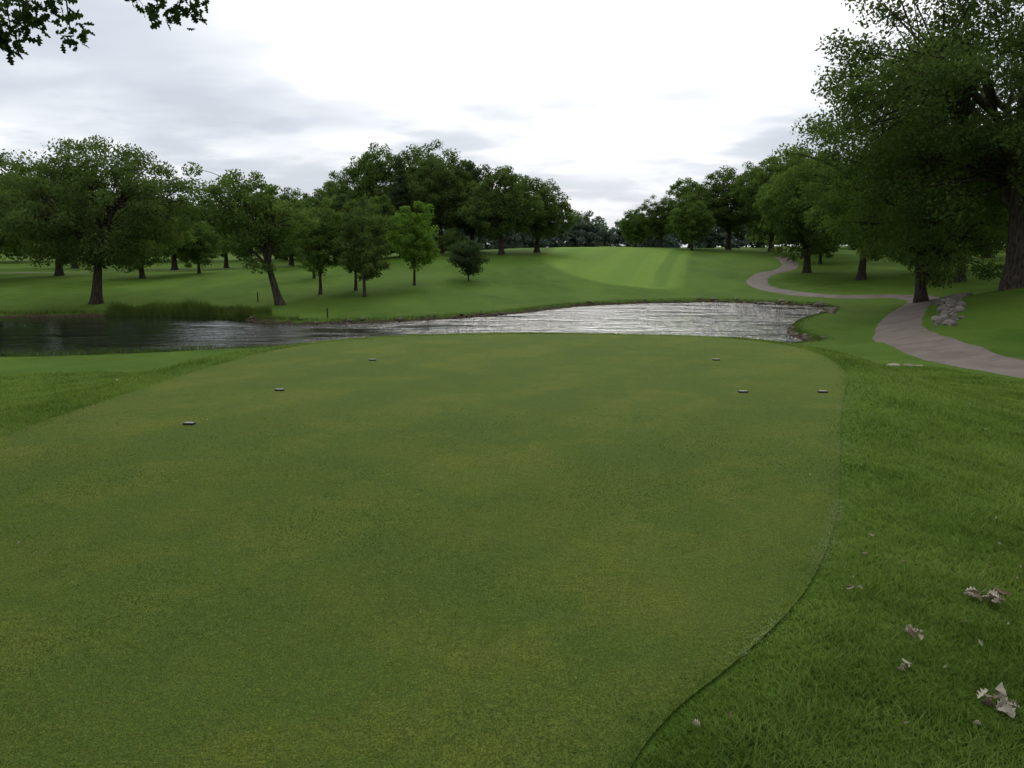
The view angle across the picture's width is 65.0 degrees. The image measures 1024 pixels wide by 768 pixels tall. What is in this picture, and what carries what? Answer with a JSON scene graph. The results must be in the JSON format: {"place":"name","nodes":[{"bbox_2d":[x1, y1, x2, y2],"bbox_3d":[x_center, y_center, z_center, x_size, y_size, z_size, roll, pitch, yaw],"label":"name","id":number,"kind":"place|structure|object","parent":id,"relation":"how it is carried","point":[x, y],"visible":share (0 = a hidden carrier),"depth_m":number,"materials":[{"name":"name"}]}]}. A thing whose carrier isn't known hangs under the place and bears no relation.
{"place":"outdoors","nodes":[
{"label":"outdoors","id":0,"kind":"place"},
{"bbox_2d":[0,302,825,356],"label":"pond water","id":1,"kind":"structure","parent":0,"point":[41,335],"depth_m":50.35,"materials":[{"name":"black liquid"}]},
{"bbox_2d":[0,245,1023,767],"bbox_3d":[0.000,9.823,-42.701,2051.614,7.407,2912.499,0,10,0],"label":"ground","id":2,"kind":"structure","parent":0,"point":[992,321],"depth_m":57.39,"materials":[{"name":"green plant"}]},
{"bbox_2d":[0,149,23,247],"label":"oak tree","id":3,"kind":"object","parent":2,"relation":"on","point":[5,153],"visible":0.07,"depth_m":98.05,"materials":[{"name":"green plant"}]},
{"bbox_2d":[0,180,24,246],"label":"oak tree","id":4,"kind":"object","parent":2,"relation":"on","point":[3,241],"visible":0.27,"depth_m":83.71,"materials":[{"name":"green plant"}]},
{"bbox_2d":[0,162,107,275],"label":"elm tree","id":5,"kind":"object","parent":2,"relation":"on","point":[59,271],"visible":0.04,"depth_m":90.44,"materials":[{"name":"green plant"}]},
{"bbox_2d":[28,197,86,268],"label":"elm tree","id":6,"kind":"object","parent":2,"relation":"on","point":[75,266],"visible":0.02,"depth_m":128.24,"materials":[{"name":"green plant"}]},
{"bbox_2d":[0,0,209,65],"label":"oak tree","id":7,"kind":"object","parent":2,"relation":"on","point":[27,17],"visible":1,"depth_m":7.56,"materials":[{"name":"green plant"}]},
{"bbox_2d":[0,134,212,303],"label":"oak tree","id":8,"kind":"object","parent":2,"relation":"on","point":[97,246],"visible":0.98,"depth_m":61.10,"materials":[{"name":"green plant"}]},
{"bbox_2d":[83,193,197,278],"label":"maple tree","id":9,"kind":"object","parent":2,"relation":"on","point":[142,263],"visible":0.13,"depth_m":90.83,"materials":[{"name":"green plant"}]},
{"bbox_2d":[15,265,288,272],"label":"footpath","id":10,"kind":"structure","parent":2,"relation":"on","point":[115,271],"depth_m":116.75,"materials":[{"name":"concrete"}]},
{"bbox_2d":[117,196,215,269],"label":"oak tree","id":11,"kind":"object","parent":2,"relation":"on","point":[174,265],"visible":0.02,"depth_m":122.88,"materials":[{"name":"green plant"}]},
{"bbox_2d":[103,297,273,319],"bbox_3d":[-22.641,-5.487,57.890,14.611,1.634,3.788,3,10,16],"label":"reed bed","id":12,"kind":"object","parent":2,"relation":"on","point":[192,308],"visible":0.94,"depth_m":57.72,"materials":[{"name":"green plant"}]},
{"bbox_2d":[0,189,380,261],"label":"distant treeline","id":13,"kind":"object","parent":2,"relation":"on","point":[20,254],"visible":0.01,"depth_m":162.93,"materials":[{"name":"green plant"}]},
{"bbox_2d":[173,215,224,273],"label":"maple tree","id":14,"kind":"object","parent":2,"relation":"on","point":[199,251],"visible":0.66,"depth_m":98.68,"materials":[{"name":"green plant"}]},
{"bbox_2d":[197,193,253,267],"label":"oak tree","id":15,"kind":"object","parent":2,"relation":"on","point":[225,257],"visible":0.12,"depth_m":123.95,"materials":[{"name":"green plant"}]},
{"bbox_2d":[175,162,320,305],"bbox_3d":[-19.701,-11.361,62.172,9.768,11.363,8.881,6,12,33],"label":"oak tree","id":16,"kind":"object","parent":2,"relation":"on","point":[267,234],"visible":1,"depth_m":61.57,"materials":[{"name":"green plant"}]},
{"bbox_2d":[250,187,316,264],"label":"elm tree","id":17,"kind":"object","parent":2,"relation":"on","point":[283,196],"visible":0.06,"depth_m":135.28,"materials":[{"name":"green plant"}]},
{"bbox_2d":[274,200,295,265],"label":"maple tree","id":18,"kind":"object","parent":2,"relation":"on","point":[284,258],"depth_m":119.11,"materials":[{"name":"green plant"}]},
{"bbox_2d":[282,207,330,260],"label":"maple tree","id":19,"kind":"object","parent":2,"relation":"on","point":[300,227],"visible":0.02,"depth_m":109.29,"materials":[{"name":"green plant"}]},
{"bbox_2d":[287,215,330,278],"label":"maple tree","id":20,"kind":"object","parent":2,"relation":"on","point":[304,257],"visible":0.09,"depth_m":86.19,"materials":[{"name":"green plant"}]},
{"bbox_2d":[287,197,345,293],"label":"maple tree","id":21,"kind":"object","parent":2,"relation":"on","point":[316,239],"visible":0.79,"depth_m":68.31,"materials":[{"name":"green plant"}]},
{"bbox_2d":[304,176,352,258],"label":"elm tree","id":22,"kind":"object","parent":2,"relation":"on","point":[320,193],"visible":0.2,"depth_m":126.91,"materials":[{"name":"green plant"}]},
{"bbox_2d":[323,194,361,236],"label":"maple tree","id":23,"kind":"object","parent":2,"relation":"on","point":[332,206],"visible":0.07,"depth_m":114.44,"materials":[{"name":"green plant"}]},
{"bbox_2d":[327,193,381,290],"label":"maple tree","id":24,"kind":"object","parent":2,"relation":"on","point":[337,205],"visible":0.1,"depth_m":70.95,"materials":[{"name":"green plant"}]},
{"bbox_2d":[326,142,401,213],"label":"elm tree","id":25,"kind":"object","parent":2,"relation":"on","point":[373,168],"visible":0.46,"depth_m":133.53,"materials":[{"name":"green plant"}]},
{"bbox_2d":[328,193,400,296],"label":"maple tree","id":26,"kind":"object","parent":2,"relation":"on","point":[367,258],"visible":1,"depth_m":66.24,"materials":[{"name":"green plant"}]},
{"bbox_2d":[348,194,409,258],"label":"maple tree","id":27,"kind":"object","parent":2,"relation":"on","point":[385,209],"visible":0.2,"depth_m":113.15,"materials":[{"name":"green plant"}]},
{"bbox_2d":[384,157,426,256],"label":"spruce tree","id":28,"kind":"object","parent":2,"relation":"on","point":[400,189],"visible":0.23,"depth_m":120.26,"materials":[{"name":"green plant"}]},
{"bbox_2d":[386,200,440,284],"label":"linden tree","id":29,"kind":"object","parent":2,"relation":"on","point":[408,247],"visible":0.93,"depth_m":76.05,"materials":[{"name":"green plant"}]},
{"bbox_2d":[377,139,459,247],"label":"oak tree","id":30,"kind":"object","parent":2,"relation":"on","point":[416,156],"visible":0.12,"depth_m":133.60,"materials":[{"name":"green plant"}]},
{"bbox_2d":[0,297,843,357],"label":"bank grass","id":31,"kind":"structure","parent":2,"relation":"on","point":[265,316],"depth_m":52.91,"materials":[{"name":"green plant"}]},
{"bbox_2d":[0,333,848,767],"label":"tee box turf","id":32,"kind":"structure","parent":2,"relation":"on","point":[444,380],"depth_m":4.66,"materials":[{"name":"green plant"}]},
{"bbox_2d":[182,422,195,424],"bbox_3d":[-3.100,0.406,7.722,0.108,0.076,0.055,1,10,6],"label":"tee marker","id":33,"kind":"object","parent":32,"relation":"on","point":[188,423],"visible":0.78,"depth_m":7.70,"materials":[{"name":"paint"}]},
{"bbox_2d":[720,395,851,669],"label":"grass clippings","id":34,"kind":"object","parent":32,"relation":"on","point":[772,624],"depth_m":4.99,"materials":[{"name":"green plant"}]},
{"bbox_2d":[402,143,474,252],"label":"oak tree","id":35,"kind":"object","parent":2,"relation":"on","point":[438,175],"visible":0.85,"depth_m":120.27,"materials":[{"name":"green plant"}]},
{"bbox_2d":[248,300,647,323],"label":"shoreline rocks","id":36,"kind":"object","parent":2,"relation":"on","point":[401,319],"visible":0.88,"depth_m":57.07,"materials":[{"name":"stone"}]},
{"bbox_2d":[438,228,467,255],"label":"shrub","id":37,"kind":"object","parent":2,"relation":"on","point":[449,240],"visible":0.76,"depth_m":115.59,"materials":[{"name":"green plant"}]},
{"bbox_2d":[0,332,908,435],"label":"rough grass","id":38,"kind":"structure","parent":2,"relation":"on","point":[49,411],"depth_m":11.03,"materials":[{"name":"green plant"}]},
{"bbox_2d":[447,239,490,280],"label":"ornamental tree","id":39,"kind":"object","parent":2,"relation":"on","point":[474,262],"visible":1,"depth_m":83.22,"materials":[{"name":"green plant"}]},
{"bbox_2d":[437,160,503,245],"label":"oak tree","id":40,"kind":"object","parent":2,"relation":"on","point":[477,177],"visible":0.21,"depth_m":126.84,"materials":[{"name":"green plant"}]},
{"bbox_2d":[454,165,545,254],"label":"oak tree","id":41,"kind":"object","parent":2,"relation":"on","point":[490,216],"visible":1,"depth_m":114.95,"materials":[{"name":"green plant"}]},
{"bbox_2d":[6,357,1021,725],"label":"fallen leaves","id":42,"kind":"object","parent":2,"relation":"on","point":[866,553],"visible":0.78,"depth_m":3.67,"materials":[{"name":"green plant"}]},
{"bbox_2d":[500,174,585,252],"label":"oak tree","id":43,"kind":"object","parent":2,"relation":"on","point":[549,221],"visible":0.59,"depth_m":125.50,"materials":[{"name":"green plant"}]},
{"bbox_2d":[427,210,792,251],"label":"distant treeline","id":44,"kind":"object","parent":2,"relation":"on","point":[585,232],"visible":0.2,"depth_m":338.82,"materials":[{"name":"green plant"}]},
{"bbox_2d":[617,208,649,246],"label":"maple tree","id":45,"kind":"object","parent":2,"relation":"on","point":[634,233],"visible":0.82,"depth_m":173.63,"materials":[{"name":"green plant"}]},
{"bbox_2d":[636,194,677,247],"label":"oak tree","id":46,"kind":"object","parent":2,"relation":"on","point":[654,224],"visible":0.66,"depth_m":165.65,"materials":[{"name":"green plant"}]},
{"bbox_2d":[659,177,719,247],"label":"elm tree","id":47,"kind":"object","parent":2,"relation":"on","point":[687,189],"visible":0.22,"depth_m":159.72,"materials":[{"name":"green plant"}]},
{"bbox_2d":[666,193,715,249],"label":"maple tree","id":48,"kind":"object","parent":2,"relation":"on","point":[687,225],"visible":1,"depth_m":145.61,"materials":[{"name":"green plant"}]},
{"bbox_2d":[692,161,755,249],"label":"oak tree","id":49,"kind":"object","parent":2,"relation":"on","point":[727,219],"visible":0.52,"depth_m":151.69,"materials":[{"name":"green plant"}]},
{"bbox_2d":[727,150,799,251],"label":"elm tree","id":50,"kind":"object","parent":2,"relation":"on","point":[760,177],"visible":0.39,"depth_m":143.53,"materials":[{"name":"green plant"}]},
{"bbox_2d":[697,297,839,315],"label":"shoreline rocks","id":51,"kind":"object","parent":2,"relation":"on","point":[832,310],"visible":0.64,"depth_m":69.23,"materials":[{"name":"stone"}]},
{"bbox_2d":[761,141,841,257],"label":"oak tree","id":52,"kind":"object","parent":2,"relation":"on","point":[789,164],"visible":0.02,"depth_m":124.21,"materials":[{"name":"green plant"}]},
{"bbox_2d":[752,151,852,272],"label":"elm tree","id":53,"kind":"object","parent":2,"relation":"on","point":[790,204],"visible":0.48,"depth_m":98.93,"materials":[{"name":"green plant"}]},
{"bbox_2d":[786,326,826,341],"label":"shoreline rocks","id":54,"kind":"object","parent":2,"relation":"on","point":[804,336],"visible":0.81,"depth_m":44.20,"materials":[{"name":"stone"}]},
{"bbox_2d":[745,199,879,246],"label":"distant treeline","id":55,"kind":"object","parent":2,"relation":"on","point":[751,237],"depth_m":175.03,"materials":[{"name":"green plant"}]},
{"bbox_2d":[800,148,825,249],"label":"elm tree","id":56,"kind":"object","parent":2,"relation":"on","point":[809,158],"depth_m":137.33,"materials":[{"name":"green plant"}]},
{"bbox_2d":[796,229,840,263],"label":"maple tree","id":57,"kind":"object","parent":2,"relation":"on","point":[834,247],"visible":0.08,"depth_m":113.38,"materials":[{"name":"green plant"}]},
{"bbox_2d":[804,158,913,279],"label":"oak tree","id":58,"kind":"object","parent":2,"relation":"on","point":[861,274],"visible":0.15,"depth_m":85.71,"materials":[{"name":"green plant"}]},
{"bbox_2d":[847,584,910,670],"bbox_3d":[1.648,1.081,3.625,0.069,0.059,0.771,1,10,7],"label":"dead leaf cluster","id":59,"kind":"object","parent":2,"relation":"on","point":[903,666],"visible":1,"depth_m":3.29,"materials":[{"name":"beige plant"}]},
{"bbox_2d":[770,84,1008,302],"bbox_3d":[29.829,-13.813,57.590,20.244,16.589,17.196,0,10,0],"label":"oak tree","id":60,"kind":"object","parent":2,"relation":"on","point":[924,245],"visible":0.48,"depth_m":56.68,"materials":[{"name":"green plant"}]},
{"bbox_2d":[887,363,922,366],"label":"flat stones","id":61,"kind":"object","parent":2,"relation":"on","point":[895,364],"visible":0.31,"depth_m":24.56,"materials":[{"name":"grey stone"}]},
{"bbox_2d":[791,0,1023,290],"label":"oak tree","id":62,"kind":"object","parent":2,"relation":"on","point":[935,82],"visible":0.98,"depth_m":45.60,"materials":[{"name":"green plant"}]},
{"bbox_2d":[903,624,923,639],"bbox_3d":[1.770,1.089,3.537,0.084,0.058,0.095,-6,11,-31],"label":"dead leaf cluster","id":63,"kind":"object","parent":2,"relation":"on","point":[912,630],"visible":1,"depth_m":3.54,"materials":[{"name":"beige plant"}]},
{"bbox_2d":[931,292,972,326],"bbox_3d":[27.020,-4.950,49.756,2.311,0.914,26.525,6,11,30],"label":"rock pile","id":64,"kind":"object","parent":2,"relation":"on","point":[952,305],"depth_m":44.54,"materials":[{"name":"grey stone"}]},
{"bbox_2d":[907,157,1008,281],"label":"oak tree","id":65,"kind":"object","parent":2,"relation":"on","point":[998,233],"depth_m":73.28,"materials":[{"name":"green plant"}]},
{"bbox_2d":[963,586,1010,603],"bbox_3d":[2.335,1.037,3.953,0.157,0.083,0.191,-9,13,-41],"label":"dead leaf cluster","id":66,"kind":"object","parent":2,"relation":"on","point":[995,597],"visible":1,"depth_m":3.93,"materials":[{"name":"beige plant"}]},
{"bbox_2d":[983,221,1007,257],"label":"elm tree","id":67,"kind":"object","parent":2,"relation":"on","point":[991,256],"depth_m":117.85,"materials":[{"name":"green plant"}]},
{"bbox_2d":[977,682,1020,717],"bbox_3d":[1.839,1.190,3.031,0.110,0.102,0.145,-6,11,-30],"label":"dead leaf cluster","id":68,"kind":"object","parent":2,"relation":"on","point":[1004,704],"visible":1,"depth_m":3.03,"materials":[{"name":"beige plant"}]},
{"bbox_2d":[0,0,1023,246],"label":"sky","id":69,"kind":"structure","parent":0,"point":[615,102],"materials":[{"name":"white"}]},
{"bbox_2d":[746,257,1023,377],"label":"cart path","id":70,"kind":"structure","parent":0,"point":[903,329],"depth_m":35.11,"materials":[{"name":"concrete"}]}
]}

